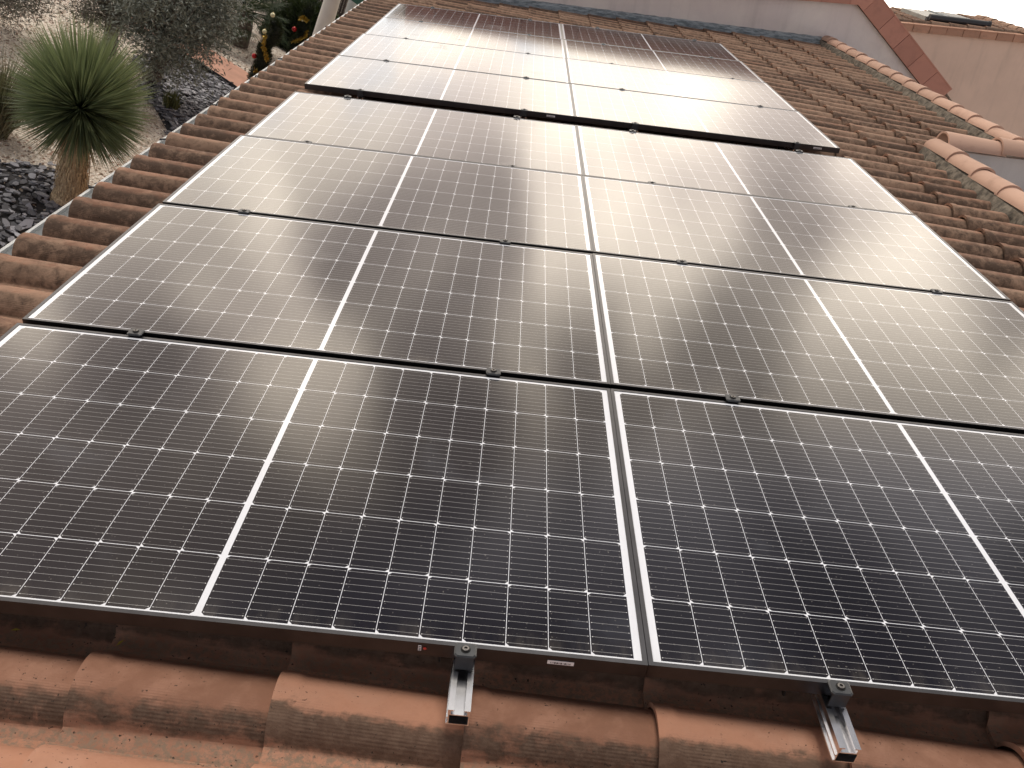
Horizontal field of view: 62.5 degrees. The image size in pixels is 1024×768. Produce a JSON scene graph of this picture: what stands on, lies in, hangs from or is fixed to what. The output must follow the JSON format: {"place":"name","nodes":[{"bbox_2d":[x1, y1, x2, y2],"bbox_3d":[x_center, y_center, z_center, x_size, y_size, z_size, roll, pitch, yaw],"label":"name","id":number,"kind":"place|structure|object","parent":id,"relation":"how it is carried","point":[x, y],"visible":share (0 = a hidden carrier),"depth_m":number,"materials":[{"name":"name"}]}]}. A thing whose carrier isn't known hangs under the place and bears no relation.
{"place":"outdoors","nodes":[
{"label":"outdoors","id":0,"kind":"place"},
{"bbox_2d":[0,41,32,139],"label":"feather grass","id":1,"kind":"object","parent":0,"point":[5,124],"depth_m":8.72,"materials":[{"name":"beige plant"}]},
{"bbox_2d":[0,0,338,185],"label":"ground","id":2,"kind":"structure","parent":0,"point":[18,150],"depth_m":11.07,"materials":[{"name":"beige gravel"}]},
{"bbox_2d":[0,0,66,41],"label":"olive tree","id":3,"kind":"object","parent":2,"relation":"on","point":[19,5],"visible":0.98,"depth_m":10.87,"materials":[{"name":"green plant"}]},
{"bbox_2d":[0,163,89,248],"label":"soil","id":4,"kind":"structure","parent":2,"relation":"on","point":[39,207],"depth_m":8.29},
{"bbox_2d":[0,159,97,246],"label":"slate chips","id":5,"kind":"object","parent":4,"relation":"on","point":[52,206],"visible":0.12,"depth_m":8.20,"materials":[{"name":"grey stone"}]},
{"bbox_2d":[1,10,158,206],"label":"yucca","id":6,"kind":"object","parent":4,"relation":"on","point":[80,105],"visible":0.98,"depth_m":7.92,"materials":[{"name":"green plant"}]},
{"bbox_2d":[59,0,159,55],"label":"olive tree","id":7,"kind":"object","parent":2,"relation":"on","point":[91,17],"visible":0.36,"depth_m":11.22,"materials":[{"name":"green plant"}]},
{"bbox_2d":[0,0,274,210],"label":"pebbles","id":8,"kind":"object","parent":2,"relation":"on","point":[21,26],"visible":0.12,"depth_m":11.06,"materials":[{"name":"beige gravel"}]},
{"bbox_2d":[81,0,268,106],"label":"olive tree","id":9,"kind":"object","parent":2,"relation":"on","point":[176,26],"visible":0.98,"depth_m":10.74,"materials":[{"name":"green plant"}]},
{"bbox_2d":[129,22,236,88],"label":"kerb","id":10,"kind":"structure","parent":2,"relation":"on","point":[212,72],"depth_m":13.14,"materials":[{"name":"concrete"}]},
{"bbox_2d":[143,57,224,130],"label":"soil","id":11,"kind":"structure","parent":2,"relation":"on","point":[167,125],"depth_m":11.19,"materials":[{"name":"brown soil"}]},
{"bbox_2d":[131,53,233,134],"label":"slate chips","id":12,"kind":"object","parent":11,"relation":"on","point":[183,113],"visible":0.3,"depth_m":11.99,"materials":[{"name":"grey stone"}]},
{"bbox_2d":[162,89,183,112],"bbox_3d":[-4.569,-3.833,11.385,0.286,0.303,0.306,-1,40,-42],"label":"tuft","id":13,"kind":"object","parent":12,"relation":"on","point":[172,102],"visible":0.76,"depth_m":11.35,"materials":[{"name":"green plant"}]},
{"bbox_2d":[205,0,291,48],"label":"fan palm","id":14,"kind":"object","parent":2,"relation":"on","point":[245,42],"visible":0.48,"depth_m":14.71,"materials":[{"name":"green plant"}]},
{"bbox_2d":[247,12,284,79],"bbox_3d":[-3.903,-5.245,13.358,0.378,1.273,0.364,22,29,-11],"label":"spiral topiary","id":15,"kind":"object","parent":2,"relation":"on","point":[264,48],"visible":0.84,"depth_m":13.25,"materials":[{"name":"plant"}]},
{"bbox_2d":[258,0,338,50],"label":"hedge","id":16,"kind":"object","parent":2,"relation":"on","point":[290,13],"visible":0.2,"depth_m":15.90,"materials":[{"name":"green plant"}]},
{"bbox_2d":[312,0,340,35],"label":"white column","id":17,"kind":"structure","parent":2,"relation":"on","point":[328,13],"depth_m":13.50,"materials":[{"name":"white paint"}]},
{"bbox_2d":[351,0,363,4],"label":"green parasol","id":18,"kind":"object","parent":2,"relation":"on","point":[357,2],"depth_m":15.24,"materials":[{"name":"fabric"}]},
{"bbox_2d":[0,0,1023,767],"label":"tiled house","id":19,"kind":"structure","parent":2,"relation":"on","point":[94,694],"depth_m":1.75,"materials":[{"name":"tile"}]},
{"bbox_2d":[127,95,351,336],"bbox_3d":[-1.101,-0.626,3.408,0.074,0.152,4.397,6,31,-2],"label":"mounting rail","id":20,"kind":"object","parent":19,"relation":"attached to","point":[135,332],"visible":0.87,"depth_m":2.49,"materials":[{"name":"metal"}]},
{"bbox_2d":[22,203,610,387],"bbox_3d":[-0.561,-0.347,2.970,1.754,0.036,1.038,6,31,-2],"label":"solar panel","id":21,"kind":"object","parent":20,"relation":"attached to","point":[232,279],"visible":0.8,"depth_m":2.85,"materials":[{"name":"black"}]},
{"bbox_2d":[0,323,647,676],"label":"solar panel","id":22,"kind":"object","parent":20,"relation":"attached to","point":[157,483],"visible":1,"depth_m":1.94,"materials":[{"name":"black glass"}]},
{"bbox_2d":[162,135,592,253],"bbox_3d":[-0.525,-0.890,3.882,1.754,0.036,1.038,6,31,-2],"label":"solar panel","id":23,"kind":"object","parent":20,"relation":"attached to","point":[263,176],"visible":0.85,"depth_m":3.79,"materials":[{"name":"black"}]},
{"bbox_2d":[245,91,583,174],"bbox_3d":[-0.487,-1.432,4.805,1.754,0.036,1.038,6,31,-2],"label":"solar panel","id":24,"kind":"object","parent":20,"relation":"attached to","point":[420,131],"visible":0.76,"depth_m":4.74,"materials":[{"name":"black"}]},
{"bbox_2d":[357,6,434,99],"bbox_3d":[-0.932,-2.925,7.280,0.076,0.148,4.307,6,31,-2],"label":"mounting rail","id":25,"kind":"object","parent":19,"relation":"attached to","point":[360,94],"visible":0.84,"depth_m":5.42,"materials":[{"name":"metal"}]},
{"bbox_2d":[305,55,574,121],"bbox_3d":[-0.449,-2.084,5.901,1.754,0.036,1.040,6,31,-2],"label":"solar panel","id":26,"kind":"object","parent":25,"relation":"attached to","point":[374,78],"visible":1,"depth_m":5.78,"materials":[{"name":"black"}]},
{"bbox_2d":[338,33,569,82],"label":"solar panel","id":27,"kind":"object","parent":25,"relation":"attached to","point":[459,57],"visible":0.84,"depth_m":6.76,"materials":[{"name":"black"}]},
{"bbox_2d":[365,17,565,57],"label":"solar panel","id":28,"kind":"object","parent":25,"relation":"attached to","point":[468,36],"visible":0.8,"depth_m":7.70,"materials":[{"name":"black"}]},
{"bbox_2d":[384,3,562,38],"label":"solar panel","id":29,"kind":"object","parent":25,"relation":"attached to","point":[473,20],"visible":0.81,"depth_m":8.61,"materials":[{"name":"black"}]},
{"bbox_2d":[438,115,520,725],"bbox_3d":[-0.047,-0.506,3.444,0.065,0.163,4.397,22,29,-11],"label":"mounting rail","id":30,"kind":"object","parent":19,"relation":"attached to","point":[458,711],"visible":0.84,"depth_m":1.60,"materials":[{"name":"metal"}]},
{"bbox_2d":[519,18,531,118],"bbox_3d":[0.121,-2.805,7.316,0.064,0.159,4.307,22,29,-11],"label":"mounting rail","id":31,"kind":"object","parent":19,"relation":"attached to","point":[523,114],"visible":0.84,"depth_m":5.46,"materials":[{"name":"metal"}]},
{"bbox_2d":[596,27,638,131],"bbox_3d":[0.843,-2.729,7.337,0.076,0.148,4.307,6,31,-2],"label":"mounting rail","id":32,"kind":"object","parent":19,"relation":"attached to","point":[635,125],"visible":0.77,"depth_m":5.48,"materials":[{"name":"metal"}]},
{"bbox_2d":[561,24,739,60],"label":"solar panel","id":33,"kind":"object","parent":32,"relation":"attached to","point":[640,41],"visible":0.7,"depth_m":8.66,"materials":[{"name":"black"}]},
{"bbox_2d":[564,39,764,82],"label":"solar panel","id":34,"kind":"object","parent":32,"relation":"attached to","point":[661,60],"visible":0.74,"depth_m":7.76,"materials":[{"name":"black"}]},
{"bbox_2d":[566,58,796,110],"bbox_3d":[1.322,-2.434,6.869,1.754,0.036,1.038,6,31,-2],"label":"solar panel","id":35,"kind":"object","parent":32,"relation":"attached to","point":[661,82],"visible":0.77,"depth_m":6.82,"materials":[{"name":"black"}]},
{"bbox_2d":[570,83,839,153],"bbox_3d":[1.295,-1.892,5.957,1.754,0.037,1.040,6,31,-2],"label":"solar panel","id":36,"kind":"object","parent":32,"relation":"attached to","point":[691,117],"visible":0.97,"depth_m":5.83,"materials":[{"name":"black"}]},
{"bbox_2d":[629,129,860,762],"bbox_3d":[0.674,-0.430,3.465,0.074,0.152,4.397,6,31,-2],"label":"mounting rail","id":37,"kind":"object","parent":19,"relation":"attached to","point":[839,734],"visible":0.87,"depth_m":1.63,"materials":[{"name":"metal"}]},
{"bbox_2d":[576,125,913,214],"bbox_3d":[1.257,-1.240,4.861,1.754,0.035,1.038,6,31,-2],"label":"solar panel","id":38,"kind":"object","parent":37,"relation":"attached to","point":[717,166],"visible":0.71,"depth_m":4.79,"materials":[{"name":"black"}]},
{"bbox_2d":[583,175,1009,300],"bbox_3d":[1.218,-0.698,3.938,1.754,0.037,1.038,6,31,-2],"label":"solar panel","id":39,"kind":"object","parent":37,"relation":"attached to","point":[692,226],"visible":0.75,"depth_m":3.85,"materials":[{"name":"black"}]},
{"bbox_2d":[592,253,1023,433],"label":"solar panel","id":40,"kind":"object","parent":37,"relation":"attached to","point":[746,337],"visible":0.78,"depth_m":2.94,"materials":[{"name":"black"}]},
{"bbox_2d":[610,388,1023,714],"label":"solar panel","id":41,"kind":"object","parent":37,"relation":"attached to","point":[792,550],"visible":0.89,"depth_m":2.00,"materials":[{"name":"black"}]},
{"bbox_2d":[692,39,800,151],"bbox_3d":[1.905,-2.609,7.374,0.065,0.160,4.307,22,29,-11],"label":"mounting rail","id":42,"kind":"object","parent":19,"relation":"attached to","point":[797,146],"visible":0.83,"depth_m":5.56,"materials":[{"name":"metal"}]},
{"bbox_2d":[795,150,942,293],"bbox_3d":[1.737,-0.310,3.502,0.066,0.163,4.397,22,29,-11],"label":"mounting rail","id":43,"kind":"object","parent":19,"relation":"attached to","point":[937,291],"visible":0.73,"depth_m":3.49,"materials":[{"name":"metal"}]},
{"bbox_2d":[533,0,951,100],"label":"grey gabled house","id":44,"kind":"structure","parent":2,"relation":"on","point":[877,30],"depth_m":10.73,"materials":[{"name":"paint"}]},
{"bbox_2d":[891,7,1023,137],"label":"pink house","id":45,"kind":"structure","parent":2,"relation":"on","point":[980,69],"depth_m":16.99,"materials":[{"name":"paint"}]},
{"bbox_2d":[901,8,991,26],"bbox_3d":[8.956,-7.607,17.446,1.280,0.147,1.472,6,31,-2],"label":"roof window","id":46,"kind":"structure","parent":45,"relation":"on","point":[929,15],"depth_m":16.85,"materials":[{"name":"glass"}]},
{"bbox_2d":[136,23,248,86],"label":"path","id":47,"kind":"structure","parent":0,"point":[236,75],"depth_m":13.53,"materials":[{"name":"stone"}]},
{"bbox_2d":[261,0,347,16],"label":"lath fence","id":48,"kind":"object","parent":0,"point":[342,7],"depth_m":18.60,"materials":[{"name":"wood"}]},
{"bbox_2d":[344,0,356,13],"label":"white column","id":49,"kind":"structure","parent":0,"point":[350,5],"depth_m":16.64,"materials":[{"name":"white paint"}]},
{"bbox_2d":[884,0,1023,27],"label":"sky","id":50,"kind":"structure","parent":0,"point":[1008,11],"materials":[{"name":"white"}]},
{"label":"soil","id":51,"kind":"structure","parent":0,"visible":0},
{"bbox_2d":[286,2,315,53],"bbox_3d":[-3.839,-6.372,15.340,0.384,1.187,0.321,22,29,-11],"label":"spiral topiary","id":52,"kind":"object","parent":51,"relation":"on","point":[301,35],"visible":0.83,"depth_m":15.24,"materials":[{"name":"plant"}]}
]}

